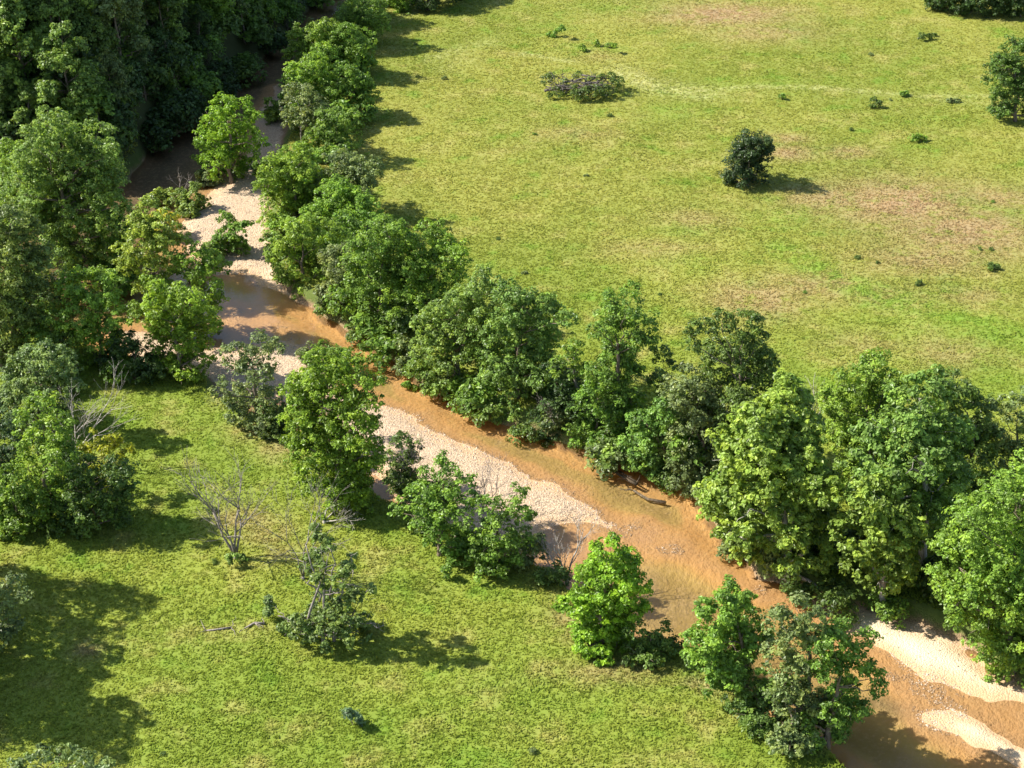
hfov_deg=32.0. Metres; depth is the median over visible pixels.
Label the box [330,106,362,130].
bank bush
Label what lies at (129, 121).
bank bush
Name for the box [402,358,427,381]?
bank bush
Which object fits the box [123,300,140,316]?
bank bush
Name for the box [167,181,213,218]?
bush
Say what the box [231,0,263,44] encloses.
forest tree
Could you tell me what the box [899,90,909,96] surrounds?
shrub
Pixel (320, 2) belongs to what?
bank bush
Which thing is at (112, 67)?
forest tree
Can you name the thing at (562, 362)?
broadleaf tree
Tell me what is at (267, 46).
bank bush
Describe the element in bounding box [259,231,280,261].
bush
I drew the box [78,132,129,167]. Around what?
bank bush
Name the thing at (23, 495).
broadleaf tree
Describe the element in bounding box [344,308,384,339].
bank bush
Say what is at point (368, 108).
bank bush
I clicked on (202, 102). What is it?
bank bush
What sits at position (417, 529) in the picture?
bank bush
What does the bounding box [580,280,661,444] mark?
broadleaf tree
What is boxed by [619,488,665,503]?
fallen branch
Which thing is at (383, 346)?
bank bush
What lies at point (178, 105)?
bank bush
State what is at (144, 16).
forest tree
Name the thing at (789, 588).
bank bush
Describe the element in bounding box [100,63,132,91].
bank bush
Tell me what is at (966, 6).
broadleaf tree
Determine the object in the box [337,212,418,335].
broadleaf tree
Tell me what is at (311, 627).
vine covered snag
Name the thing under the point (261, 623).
fallen branch
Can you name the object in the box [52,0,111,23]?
forest tree
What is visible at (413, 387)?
shrub
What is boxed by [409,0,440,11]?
broadleaf tree
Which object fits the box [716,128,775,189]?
broadleaf tree
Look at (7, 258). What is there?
broadleaf tree
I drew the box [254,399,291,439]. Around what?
bush
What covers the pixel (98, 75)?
bank bush
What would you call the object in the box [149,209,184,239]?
bush
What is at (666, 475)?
bank bush
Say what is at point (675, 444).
bank bush
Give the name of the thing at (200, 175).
bush
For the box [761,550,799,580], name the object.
bank bush
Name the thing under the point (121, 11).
forest tree
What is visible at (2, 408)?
bank bush
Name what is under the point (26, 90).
forest tree
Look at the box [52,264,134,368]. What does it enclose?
broadleaf tree
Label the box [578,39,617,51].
shrub
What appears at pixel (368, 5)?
broadleaf tree
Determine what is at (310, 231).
broadleaf tree
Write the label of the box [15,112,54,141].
bank bush
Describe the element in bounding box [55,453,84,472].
bank bush
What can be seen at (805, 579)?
fallen branch
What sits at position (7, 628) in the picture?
broadleaf tree
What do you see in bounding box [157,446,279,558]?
dead tree
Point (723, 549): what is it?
bank bush
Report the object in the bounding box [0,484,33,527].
bank bush
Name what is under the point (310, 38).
broadleaf tree
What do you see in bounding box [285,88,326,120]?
bank bush
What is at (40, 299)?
bank bush
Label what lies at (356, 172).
broadleaf tree
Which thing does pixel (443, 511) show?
dead tree
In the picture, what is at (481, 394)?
bank bush
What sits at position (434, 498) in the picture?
broadleaf tree
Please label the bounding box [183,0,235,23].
forest tree
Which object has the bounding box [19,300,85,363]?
broadleaf tree
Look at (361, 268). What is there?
bank bush
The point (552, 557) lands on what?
dead tree
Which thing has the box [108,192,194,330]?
broadleaf tree
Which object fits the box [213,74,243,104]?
bank bush
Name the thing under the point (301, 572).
dead tree
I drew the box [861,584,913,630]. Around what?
bank bush
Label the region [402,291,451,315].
bank bush
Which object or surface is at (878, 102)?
shrub
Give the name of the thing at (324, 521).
dead tree
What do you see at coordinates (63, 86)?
bank bush
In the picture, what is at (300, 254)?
bank bush
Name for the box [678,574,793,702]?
broadleaf tree
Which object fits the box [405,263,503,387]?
broadleaf tree
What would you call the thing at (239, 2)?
forest tree
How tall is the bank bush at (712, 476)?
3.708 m
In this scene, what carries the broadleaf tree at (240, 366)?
on the ground at (890, 732)
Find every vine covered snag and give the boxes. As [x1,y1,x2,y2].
[275,522,383,654]
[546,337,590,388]
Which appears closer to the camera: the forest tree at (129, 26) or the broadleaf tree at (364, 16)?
the forest tree at (129, 26)
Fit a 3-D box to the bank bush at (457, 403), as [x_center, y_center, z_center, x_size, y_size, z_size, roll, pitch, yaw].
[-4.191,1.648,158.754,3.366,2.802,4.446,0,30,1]
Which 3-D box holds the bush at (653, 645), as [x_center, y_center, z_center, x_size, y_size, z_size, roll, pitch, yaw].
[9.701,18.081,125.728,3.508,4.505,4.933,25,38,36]
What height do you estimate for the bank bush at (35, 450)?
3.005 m
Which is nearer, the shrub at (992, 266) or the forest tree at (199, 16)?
the shrub at (992, 266)
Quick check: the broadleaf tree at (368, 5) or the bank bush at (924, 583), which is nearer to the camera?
the bank bush at (924, 583)
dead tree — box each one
[53,359,144,455]
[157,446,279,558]
[166,173,190,189]
[237,471,354,578]
[322,487,364,530]
[383,430,428,482]
[413,472,459,546]
[475,451,518,513]
[536,507,606,586]
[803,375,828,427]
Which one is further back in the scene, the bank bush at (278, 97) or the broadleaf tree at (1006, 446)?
the bank bush at (278, 97)
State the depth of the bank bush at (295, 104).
210.28 m
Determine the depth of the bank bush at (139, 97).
207.31 m
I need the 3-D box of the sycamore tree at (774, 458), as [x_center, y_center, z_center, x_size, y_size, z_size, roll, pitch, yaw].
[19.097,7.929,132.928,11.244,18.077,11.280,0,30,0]
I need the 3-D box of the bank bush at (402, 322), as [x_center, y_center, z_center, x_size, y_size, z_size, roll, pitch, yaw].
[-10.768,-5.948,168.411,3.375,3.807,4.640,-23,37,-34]
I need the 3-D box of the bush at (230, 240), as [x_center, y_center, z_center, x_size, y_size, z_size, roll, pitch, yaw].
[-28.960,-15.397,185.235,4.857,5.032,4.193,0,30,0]
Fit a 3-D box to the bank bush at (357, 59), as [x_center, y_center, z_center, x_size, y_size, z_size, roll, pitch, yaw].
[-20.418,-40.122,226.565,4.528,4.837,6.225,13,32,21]
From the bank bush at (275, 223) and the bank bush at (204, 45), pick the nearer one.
the bank bush at (275, 223)
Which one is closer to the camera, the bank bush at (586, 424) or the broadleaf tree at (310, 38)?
the bank bush at (586, 424)
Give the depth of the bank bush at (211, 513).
142.32 m
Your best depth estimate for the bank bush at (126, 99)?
205.54 m
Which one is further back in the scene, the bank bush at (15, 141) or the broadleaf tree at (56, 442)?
the bank bush at (15, 141)
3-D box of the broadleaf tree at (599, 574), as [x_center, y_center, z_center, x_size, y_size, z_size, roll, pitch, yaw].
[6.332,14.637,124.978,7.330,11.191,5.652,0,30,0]
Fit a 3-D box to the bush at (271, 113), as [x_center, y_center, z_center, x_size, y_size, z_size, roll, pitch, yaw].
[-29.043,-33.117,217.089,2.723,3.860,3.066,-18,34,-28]
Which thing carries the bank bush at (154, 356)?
on the ground at (890, 732)
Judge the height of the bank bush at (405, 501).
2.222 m
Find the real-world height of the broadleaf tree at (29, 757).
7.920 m
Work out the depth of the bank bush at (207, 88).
218.63 m
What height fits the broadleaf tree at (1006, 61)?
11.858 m
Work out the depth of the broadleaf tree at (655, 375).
150.38 m
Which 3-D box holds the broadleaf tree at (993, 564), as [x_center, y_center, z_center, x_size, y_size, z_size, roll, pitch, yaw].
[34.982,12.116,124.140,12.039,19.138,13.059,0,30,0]
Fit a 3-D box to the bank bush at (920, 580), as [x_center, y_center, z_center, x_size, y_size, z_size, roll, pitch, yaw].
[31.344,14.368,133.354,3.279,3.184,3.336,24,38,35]
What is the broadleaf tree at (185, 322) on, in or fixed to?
on the ground at (890, 732)
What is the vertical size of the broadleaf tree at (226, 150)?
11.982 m
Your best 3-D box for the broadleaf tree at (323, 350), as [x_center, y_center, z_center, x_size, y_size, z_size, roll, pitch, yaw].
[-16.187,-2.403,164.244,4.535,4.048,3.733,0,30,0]
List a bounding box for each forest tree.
[0,0,60,84]
[0,1,21,46]
[0,53,24,119]
[8,78,46,124]
[27,0,92,43]
[29,0,80,69]
[30,20,102,117]
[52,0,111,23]
[77,77,112,124]
[81,15,135,92]
[88,0,152,74]
[92,47,136,106]
[97,0,149,52]
[126,50,159,100]
[136,0,166,33]
[141,0,184,52]
[144,0,189,40]
[160,44,191,90]
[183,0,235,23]
[184,3,214,51]
[225,0,249,26]
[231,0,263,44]
[256,0,276,17]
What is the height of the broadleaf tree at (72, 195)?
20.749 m
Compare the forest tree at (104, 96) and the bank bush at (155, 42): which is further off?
the bank bush at (155, 42)
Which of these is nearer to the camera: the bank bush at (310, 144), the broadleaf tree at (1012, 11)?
the bank bush at (310, 144)
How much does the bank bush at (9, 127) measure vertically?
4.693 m
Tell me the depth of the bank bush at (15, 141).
198.59 m
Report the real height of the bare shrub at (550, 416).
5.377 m
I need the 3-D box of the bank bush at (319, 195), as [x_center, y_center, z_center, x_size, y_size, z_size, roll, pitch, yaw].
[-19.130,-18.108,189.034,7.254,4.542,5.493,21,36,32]
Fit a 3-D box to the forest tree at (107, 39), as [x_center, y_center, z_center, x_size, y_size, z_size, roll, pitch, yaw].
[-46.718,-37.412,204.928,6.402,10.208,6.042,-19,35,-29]
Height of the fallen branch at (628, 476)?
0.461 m
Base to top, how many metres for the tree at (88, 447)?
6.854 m
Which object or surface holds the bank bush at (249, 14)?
on the ground at (890, 732)
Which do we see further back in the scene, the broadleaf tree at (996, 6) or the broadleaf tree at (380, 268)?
the broadleaf tree at (996, 6)
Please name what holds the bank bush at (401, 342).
on the ground at (890, 732)
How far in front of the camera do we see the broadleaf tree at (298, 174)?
187.54 m
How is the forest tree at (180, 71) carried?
on the ground at (890, 732)
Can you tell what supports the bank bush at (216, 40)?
on the ground at (890, 732)
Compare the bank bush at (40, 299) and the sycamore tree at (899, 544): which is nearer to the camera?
the sycamore tree at (899, 544)
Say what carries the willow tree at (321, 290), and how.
on the ground at (890, 732)
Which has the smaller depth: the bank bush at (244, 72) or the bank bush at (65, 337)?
the bank bush at (65, 337)
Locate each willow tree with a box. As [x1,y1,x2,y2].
[0,338,86,439]
[313,241,359,314]
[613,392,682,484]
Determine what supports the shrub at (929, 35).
on the ground at (890, 732)
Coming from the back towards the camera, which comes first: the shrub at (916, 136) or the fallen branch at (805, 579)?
the shrub at (916, 136)
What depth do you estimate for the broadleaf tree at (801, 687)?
115.55 m
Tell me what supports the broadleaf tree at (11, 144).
on the ground at (890, 732)
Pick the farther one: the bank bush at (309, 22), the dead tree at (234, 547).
the bank bush at (309, 22)
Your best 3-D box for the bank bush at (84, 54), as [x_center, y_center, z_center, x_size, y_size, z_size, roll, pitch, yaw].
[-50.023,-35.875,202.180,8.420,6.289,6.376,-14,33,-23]
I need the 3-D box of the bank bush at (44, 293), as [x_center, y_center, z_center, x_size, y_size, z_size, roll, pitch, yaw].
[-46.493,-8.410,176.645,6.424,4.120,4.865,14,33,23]
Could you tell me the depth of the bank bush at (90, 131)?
199.36 m
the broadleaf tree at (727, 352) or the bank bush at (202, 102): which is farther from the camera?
the bank bush at (202, 102)
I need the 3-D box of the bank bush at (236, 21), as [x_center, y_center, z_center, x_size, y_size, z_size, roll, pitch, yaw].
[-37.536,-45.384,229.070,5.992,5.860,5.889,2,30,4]
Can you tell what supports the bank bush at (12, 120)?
on the ground at (890, 732)
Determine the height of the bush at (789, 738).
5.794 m
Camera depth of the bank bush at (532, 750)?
117.45 m
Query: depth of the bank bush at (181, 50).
214.59 m
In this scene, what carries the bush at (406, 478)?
on the ground at (890, 732)
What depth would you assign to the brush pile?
221.23 m
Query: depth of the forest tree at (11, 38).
202.59 m
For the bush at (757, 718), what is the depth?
118.63 m
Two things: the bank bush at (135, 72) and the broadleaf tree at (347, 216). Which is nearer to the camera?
the broadleaf tree at (347, 216)
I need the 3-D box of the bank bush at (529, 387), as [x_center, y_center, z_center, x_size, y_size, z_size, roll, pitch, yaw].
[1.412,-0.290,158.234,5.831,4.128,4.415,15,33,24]
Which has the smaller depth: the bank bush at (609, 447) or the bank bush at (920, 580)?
the bank bush at (920, 580)
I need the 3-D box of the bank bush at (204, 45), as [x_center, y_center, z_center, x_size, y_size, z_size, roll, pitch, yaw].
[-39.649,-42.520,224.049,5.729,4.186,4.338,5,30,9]
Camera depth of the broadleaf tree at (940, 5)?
248.91 m
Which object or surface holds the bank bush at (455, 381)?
on the ground at (890, 732)
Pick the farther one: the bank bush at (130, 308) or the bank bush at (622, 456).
the bank bush at (130, 308)
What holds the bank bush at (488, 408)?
on the ground at (890, 732)
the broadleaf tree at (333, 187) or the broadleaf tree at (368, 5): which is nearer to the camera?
the broadleaf tree at (333, 187)
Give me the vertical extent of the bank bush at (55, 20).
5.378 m
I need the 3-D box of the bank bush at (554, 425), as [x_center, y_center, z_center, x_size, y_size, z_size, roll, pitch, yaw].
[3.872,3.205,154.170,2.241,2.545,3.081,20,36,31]
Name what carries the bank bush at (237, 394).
on the ground at (890, 732)
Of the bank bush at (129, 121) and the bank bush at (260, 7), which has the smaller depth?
the bank bush at (129, 121)
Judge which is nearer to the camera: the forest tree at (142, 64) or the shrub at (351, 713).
the shrub at (351, 713)
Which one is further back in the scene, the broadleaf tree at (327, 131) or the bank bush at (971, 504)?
the broadleaf tree at (327, 131)
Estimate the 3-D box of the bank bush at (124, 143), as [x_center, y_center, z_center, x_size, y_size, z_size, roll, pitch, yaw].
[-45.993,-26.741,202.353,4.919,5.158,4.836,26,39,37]
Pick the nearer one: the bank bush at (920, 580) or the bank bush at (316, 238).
the bank bush at (920, 580)
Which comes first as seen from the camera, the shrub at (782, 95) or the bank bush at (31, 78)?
the bank bush at (31, 78)
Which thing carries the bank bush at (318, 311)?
on the ground at (890, 732)
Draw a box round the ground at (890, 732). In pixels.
[0,0,1023,767]
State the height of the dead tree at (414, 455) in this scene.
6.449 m
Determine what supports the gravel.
on the ground at (890, 732)
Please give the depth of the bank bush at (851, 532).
135.12 m
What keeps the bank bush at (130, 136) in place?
on the ground at (890, 732)
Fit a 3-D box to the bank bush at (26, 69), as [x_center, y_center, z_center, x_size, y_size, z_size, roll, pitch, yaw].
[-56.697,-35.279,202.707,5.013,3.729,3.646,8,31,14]
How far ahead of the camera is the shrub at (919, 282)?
176.53 m
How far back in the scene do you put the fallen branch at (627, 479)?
148.81 m
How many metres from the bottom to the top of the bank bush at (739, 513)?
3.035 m
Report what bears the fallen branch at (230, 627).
on the ground at (890, 732)
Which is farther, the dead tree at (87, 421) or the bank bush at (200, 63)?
the bank bush at (200, 63)
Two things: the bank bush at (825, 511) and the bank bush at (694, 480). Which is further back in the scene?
the bank bush at (694, 480)
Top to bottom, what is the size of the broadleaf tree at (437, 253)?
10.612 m
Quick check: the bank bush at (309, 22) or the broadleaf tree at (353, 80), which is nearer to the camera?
the broadleaf tree at (353, 80)
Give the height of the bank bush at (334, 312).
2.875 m
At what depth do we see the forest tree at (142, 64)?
209.72 m
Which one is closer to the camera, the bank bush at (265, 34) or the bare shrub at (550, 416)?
the bare shrub at (550, 416)
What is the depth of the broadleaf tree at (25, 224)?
157.57 m
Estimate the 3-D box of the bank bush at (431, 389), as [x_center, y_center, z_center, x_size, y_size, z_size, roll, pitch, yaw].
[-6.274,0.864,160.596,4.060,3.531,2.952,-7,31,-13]
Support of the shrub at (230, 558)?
on the ground at (890, 732)
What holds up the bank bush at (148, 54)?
on the ground at (890, 732)
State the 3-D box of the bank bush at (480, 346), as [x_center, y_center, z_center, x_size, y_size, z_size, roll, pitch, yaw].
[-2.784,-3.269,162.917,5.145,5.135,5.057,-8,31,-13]
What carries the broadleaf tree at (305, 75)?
on the ground at (890, 732)
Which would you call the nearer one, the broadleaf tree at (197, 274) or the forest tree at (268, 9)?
the broadleaf tree at (197, 274)
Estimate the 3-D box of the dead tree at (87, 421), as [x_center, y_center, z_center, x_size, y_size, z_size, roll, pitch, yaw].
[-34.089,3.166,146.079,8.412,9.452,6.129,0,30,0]
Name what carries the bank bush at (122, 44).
on the ground at (890, 732)
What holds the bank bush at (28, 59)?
on the ground at (890, 732)
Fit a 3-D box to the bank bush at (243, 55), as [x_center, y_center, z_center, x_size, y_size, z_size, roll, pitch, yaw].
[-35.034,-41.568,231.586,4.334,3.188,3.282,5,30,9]
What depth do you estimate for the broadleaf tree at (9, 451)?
142.08 m
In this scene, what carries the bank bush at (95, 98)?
on the ground at (890, 732)
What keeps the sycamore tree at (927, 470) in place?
on the ground at (890, 732)
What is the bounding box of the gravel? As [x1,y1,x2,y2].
[110,84,973,742]
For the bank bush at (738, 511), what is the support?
on the ground at (890, 732)
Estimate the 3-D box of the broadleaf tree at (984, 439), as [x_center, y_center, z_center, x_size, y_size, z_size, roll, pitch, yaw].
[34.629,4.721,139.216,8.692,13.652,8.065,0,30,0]
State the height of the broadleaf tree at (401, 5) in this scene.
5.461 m
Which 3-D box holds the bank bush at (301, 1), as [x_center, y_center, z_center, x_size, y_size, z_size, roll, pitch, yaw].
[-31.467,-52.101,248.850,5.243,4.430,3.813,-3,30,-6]
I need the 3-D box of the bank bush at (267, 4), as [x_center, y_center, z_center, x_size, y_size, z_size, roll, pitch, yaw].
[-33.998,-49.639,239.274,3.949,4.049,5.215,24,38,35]
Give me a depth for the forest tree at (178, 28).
218.14 m
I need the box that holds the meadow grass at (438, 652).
[0,0,1023,767]
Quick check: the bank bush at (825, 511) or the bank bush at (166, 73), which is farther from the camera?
the bank bush at (166, 73)
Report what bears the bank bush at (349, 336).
on the ground at (890, 732)
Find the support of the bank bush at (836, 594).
on the ground at (890, 732)
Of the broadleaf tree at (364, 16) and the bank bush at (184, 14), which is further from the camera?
the broadleaf tree at (364, 16)
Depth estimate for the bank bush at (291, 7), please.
245.85 m
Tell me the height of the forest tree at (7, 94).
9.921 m
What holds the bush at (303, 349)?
on the ground at (890, 732)
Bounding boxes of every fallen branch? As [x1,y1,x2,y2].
[201,616,235,632]
[240,619,264,630]
[613,466,639,485]
[618,470,638,482]
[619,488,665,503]
[798,575,822,591]
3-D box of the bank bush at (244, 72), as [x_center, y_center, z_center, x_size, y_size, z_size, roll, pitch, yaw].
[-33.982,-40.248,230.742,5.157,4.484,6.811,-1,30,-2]
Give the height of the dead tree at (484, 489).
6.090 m
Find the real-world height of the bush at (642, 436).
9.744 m
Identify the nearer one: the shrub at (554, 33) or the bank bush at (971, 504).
the bank bush at (971, 504)
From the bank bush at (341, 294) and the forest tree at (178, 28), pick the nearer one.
the bank bush at (341, 294)
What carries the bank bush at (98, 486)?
on the ground at (890, 732)
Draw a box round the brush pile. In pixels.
[539,68,624,101]
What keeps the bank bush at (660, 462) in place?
on the ground at (890, 732)
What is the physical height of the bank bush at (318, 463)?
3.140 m
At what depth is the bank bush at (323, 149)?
199.66 m
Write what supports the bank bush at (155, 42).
on the ground at (890, 732)
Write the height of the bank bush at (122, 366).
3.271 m
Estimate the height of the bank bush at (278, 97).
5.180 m
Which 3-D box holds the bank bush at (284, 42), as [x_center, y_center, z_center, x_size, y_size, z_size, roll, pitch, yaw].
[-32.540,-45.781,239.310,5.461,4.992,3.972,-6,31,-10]
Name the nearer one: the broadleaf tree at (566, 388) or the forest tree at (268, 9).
the broadleaf tree at (566, 388)
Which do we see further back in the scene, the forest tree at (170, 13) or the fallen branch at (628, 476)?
the forest tree at (170, 13)
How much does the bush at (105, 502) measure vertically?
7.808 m
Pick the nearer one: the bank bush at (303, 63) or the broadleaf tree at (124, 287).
the broadleaf tree at (124, 287)
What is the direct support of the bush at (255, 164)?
on the ground at (890, 732)
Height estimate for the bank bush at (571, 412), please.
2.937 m
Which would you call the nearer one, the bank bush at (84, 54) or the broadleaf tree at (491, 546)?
the broadleaf tree at (491, 546)
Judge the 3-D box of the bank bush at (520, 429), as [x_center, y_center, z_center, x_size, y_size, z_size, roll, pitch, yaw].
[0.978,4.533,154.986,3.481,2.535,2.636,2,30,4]
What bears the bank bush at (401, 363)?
on the ground at (890, 732)
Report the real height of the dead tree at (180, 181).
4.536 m
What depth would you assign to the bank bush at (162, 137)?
209.85 m
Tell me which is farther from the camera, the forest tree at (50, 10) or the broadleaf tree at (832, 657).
the forest tree at (50, 10)
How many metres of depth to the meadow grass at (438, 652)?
166.24 m
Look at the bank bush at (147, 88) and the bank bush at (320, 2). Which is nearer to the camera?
the bank bush at (147, 88)
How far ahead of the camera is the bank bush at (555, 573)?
133.35 m
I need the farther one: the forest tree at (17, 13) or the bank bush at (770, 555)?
the forest tree at (17, 13)
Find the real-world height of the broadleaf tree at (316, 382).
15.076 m
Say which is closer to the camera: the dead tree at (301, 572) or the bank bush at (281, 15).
the dead tree at (301, 572)
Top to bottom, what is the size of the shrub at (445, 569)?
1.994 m
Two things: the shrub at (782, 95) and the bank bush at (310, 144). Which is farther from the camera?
the shrub at (782, 95)
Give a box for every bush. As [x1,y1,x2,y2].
[0,104,18,135]
[0,110,32,139]
[0,392,10,421]
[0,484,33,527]
[1,136,51,169]
[5,42,40,73]
[9,71,42,97]
[13,59,31,84]
[14,1,69,32]
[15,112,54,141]
[16,287,67,310]
[21,294,55,316]
[32,428,67,464]
[35,40,102,85]
[39,354,80,395]
[41,470,114,533]
[48,104,88,131]
[53,49,101,76]
[54,75,84,89]
[54,76,75,96]
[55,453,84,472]
[56,334,84,349]
[61,82,115,127]
[71,74,112,104]
[72,120,94,138]
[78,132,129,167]
[94,115,139,149]
[96,99,141,132]
[96,133,128,156]
[99,87,138,120]
[99,354,134,385]
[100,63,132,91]
[112,49,145,95]
[115,34,130,51]
[120,84,144,111]
[122,66,169,96]
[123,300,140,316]
[134,38,154,62]
[137,116,174,155]
[139,20,174,60]
[144,59,178,85]
[144,351,172,367]
[145,102,194,136]
[147,82,201,125]
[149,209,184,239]
[150,187,173,207]
[152,0,191,24]
[154,40,199,77]
[165,85,208,124]
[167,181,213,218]
[177,69,222,99]
[179,51,207,81]
[182,26,225,63]
[182,27,215,55]
[194,167,224,187]
[198,241,225,259]
[200,53,237,82]
[207,506,217,514]
[208,10,243,38]
[211,209,254,255]
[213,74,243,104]
[222,386,250,411]
[229,0,259,17]
[230,52,268,88]
[231,51,257,65]
[240,11,275,45]
[249,0,266,13]
[251,154,270,177]
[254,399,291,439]
[256,0,273,18]
[258,35,280,54]
[259,27,288,52]
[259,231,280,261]
[261,97,285,125]
[261,212,293,234]
[263,6,286,24]
[272,0,305,29]
[274,90,296,109]
[276,65,316,87]
[279,241,310,265]
[279,420,299,433]
[280,100,313,129]
[283,57,334,84]
[284,0,304,17]
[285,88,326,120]
[285,210,331,251]
[294,137,320,158]
[294,341,319,367]
[302,17,329,33]
[307,0,334,11]
[307,193,344,222]
[311,449,341,476]
[312,142,352,172]
[313,298,332,317]
[322,283,366,317]
[324,93,377,121]
[327,299,358,322]
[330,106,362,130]
[333,51,372,75]
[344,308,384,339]
[345,325,368,349]
[353,257,393,286]
[356,330,406,372]
[378,301,418,335]
[378,430,424,496]
[390,356,414,377]
[392,334,424,356]
[398,494,422,512]
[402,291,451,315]
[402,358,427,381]
[410,504,432,535]
[419,376,456,404]
[445,375,475,393]
[446,388,480,416]
[453,330,512,365]
[455,372,495,416]
[463,396,508,427]
[498,358,553,397]
[505,421,540,447]
[508,529,549,571]
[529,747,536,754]
[532,557,572,587]
[540,403,570,431]
[553,366,579,384]
[559,391,588,422]
[563,417,597,439]
[583,437,639,481]
[587,437,628,471]
[603,386,647,429]
[621,611,684,669]
[625,449,666,475]
[652,470,679,495]
[654,394,696,430]
[658,422,711,466]
[684,468,705,499]
[702,469,733,480]
[708,503,748,524]
[714,541,737,562]
[715,510,757,526]
[758,545,785,571]
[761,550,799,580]
[762,684,821,758]
[780,577,815,605]
[788,501,846,537]
[798,534,852,572]
[805,577,863,624]
[840,524,897,564]
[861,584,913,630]
[907,557,936,585]
[914,553,972,602]
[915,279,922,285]
[951,486,980,530]
[988,618,1019,640]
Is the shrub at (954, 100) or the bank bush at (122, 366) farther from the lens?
the shrub at (954, 100)
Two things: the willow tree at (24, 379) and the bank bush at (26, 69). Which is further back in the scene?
the bank bush at (26, 69)
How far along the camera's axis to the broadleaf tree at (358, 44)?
224.71 m
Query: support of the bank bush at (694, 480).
on the ground at (890, 732)
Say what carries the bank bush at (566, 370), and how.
on the ground at (890, 732)
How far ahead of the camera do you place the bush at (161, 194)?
196.48 m
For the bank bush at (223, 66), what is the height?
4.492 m
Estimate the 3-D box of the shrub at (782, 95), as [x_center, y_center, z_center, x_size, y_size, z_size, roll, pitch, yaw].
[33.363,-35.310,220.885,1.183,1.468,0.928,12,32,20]
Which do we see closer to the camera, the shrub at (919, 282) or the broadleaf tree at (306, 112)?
the shrub at (919, 282)
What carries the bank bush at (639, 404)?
on the ground at (890, 732)
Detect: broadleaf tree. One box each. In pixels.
[0,104,134,298]
[0,137,28,248]
[0,201,62,368]
[0,236,44,371]
[0,403,33,486]
[0,459,49,542]
[0,571,33,651]
[6,742,115,767]
[10,390,83,532]
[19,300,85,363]
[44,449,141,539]
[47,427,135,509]
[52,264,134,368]
[82,210,145,299]
[93,328,165,384]
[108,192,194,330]
[126,278,223,383]
[139,240,232,343]
[189,91,271,183]
[207,328,288,438]
[251,141,331,226]
[265,211,352,299]
[275,346,387,520]
[277,41,350,109]
[278,81,332,141]
[280,16,342,72]
[299,173,385,242]
[303,106,371,154]
[309,147,384,211]
[310,339,359,365]
[316,208,381,259]
[317,21,379,77]
[325,60,380,112]
[333,0,391,42]
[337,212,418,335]
[341,0,390,19]
[377,217,473,331]
[384,0,414,13]
[387,449,480,567]
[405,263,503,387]
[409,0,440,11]
[458,481,537,583]
[466,274,581,425]
[527,355,589,448]
[551,530,653,666]
[565,371,637,450]
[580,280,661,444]
[644,344,684,425]
[656,360,749,501]
[677,306,781,458]
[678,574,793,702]
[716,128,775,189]
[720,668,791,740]
[759,590,838,731]
[786,614,889,755]
[812,345,914,492]
[914,365,1004,517]
[918,522,986,591]
[921,447,1023,687]
[924,0,960,11]
[949,0,991,15]
[975,385,1023,506]
[979,0,1016,17]
[980,34,1023,121]
[1001,0,1023,17]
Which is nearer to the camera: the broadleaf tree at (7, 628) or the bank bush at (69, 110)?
the broadleaf tree at (7, 628)
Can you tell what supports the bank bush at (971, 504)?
on the ground at (890, 732)
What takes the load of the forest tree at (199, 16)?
on the ground at (890, 732)
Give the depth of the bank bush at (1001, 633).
126.95 m
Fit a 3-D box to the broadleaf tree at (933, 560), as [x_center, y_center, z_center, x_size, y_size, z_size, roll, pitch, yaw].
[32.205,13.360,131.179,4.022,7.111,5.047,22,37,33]
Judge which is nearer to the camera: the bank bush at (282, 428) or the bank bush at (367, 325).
the bank bush at (282, 428)
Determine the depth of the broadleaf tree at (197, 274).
166.05 m
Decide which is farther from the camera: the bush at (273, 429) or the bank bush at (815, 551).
the bush at (273, 429)
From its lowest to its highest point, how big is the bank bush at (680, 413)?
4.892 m
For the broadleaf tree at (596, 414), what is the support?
on the ground at (890, 732)
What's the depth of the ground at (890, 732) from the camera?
160.57 m
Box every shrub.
[225,551,248,565]
[262,594,277,617]
[340,706,365,726]
[400,380,418,392]
[440,564,452,579]
[533,394,560,424]
[545,24,565,37]
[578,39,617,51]
[777,93,785,99]
[868,96,883,107]
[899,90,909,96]
[907,133,927,141]
[917,32,937,39]
[946,97,960,102]
[987,262,1000,271]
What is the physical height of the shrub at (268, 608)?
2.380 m
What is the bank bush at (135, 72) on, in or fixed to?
on the ground at (890, 732)
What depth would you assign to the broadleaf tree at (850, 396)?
136.94 m
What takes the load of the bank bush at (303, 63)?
on the ground at (890, 732)
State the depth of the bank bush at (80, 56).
202.17 m
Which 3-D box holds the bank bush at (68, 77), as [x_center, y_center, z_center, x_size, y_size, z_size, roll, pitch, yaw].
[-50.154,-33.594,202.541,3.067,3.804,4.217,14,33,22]
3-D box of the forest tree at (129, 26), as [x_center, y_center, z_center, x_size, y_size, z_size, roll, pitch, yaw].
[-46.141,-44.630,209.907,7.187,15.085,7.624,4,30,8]
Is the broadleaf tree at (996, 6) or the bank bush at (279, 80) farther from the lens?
the broadleaf tree at (996, 6)
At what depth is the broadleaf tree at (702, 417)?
144.99 m
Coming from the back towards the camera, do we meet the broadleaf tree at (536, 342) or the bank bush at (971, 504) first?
the broadleaf tree at (536, 342)
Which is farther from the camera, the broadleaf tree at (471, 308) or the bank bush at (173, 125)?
the bank bush at (173, 125)
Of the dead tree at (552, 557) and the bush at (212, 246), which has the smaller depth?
the dead tree at (552, 557)
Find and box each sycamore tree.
[692,368,845,583]
[826,473,928,617]
[838,364,980,578]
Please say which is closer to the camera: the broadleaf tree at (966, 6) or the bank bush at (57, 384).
the bank bush at (57, 384)

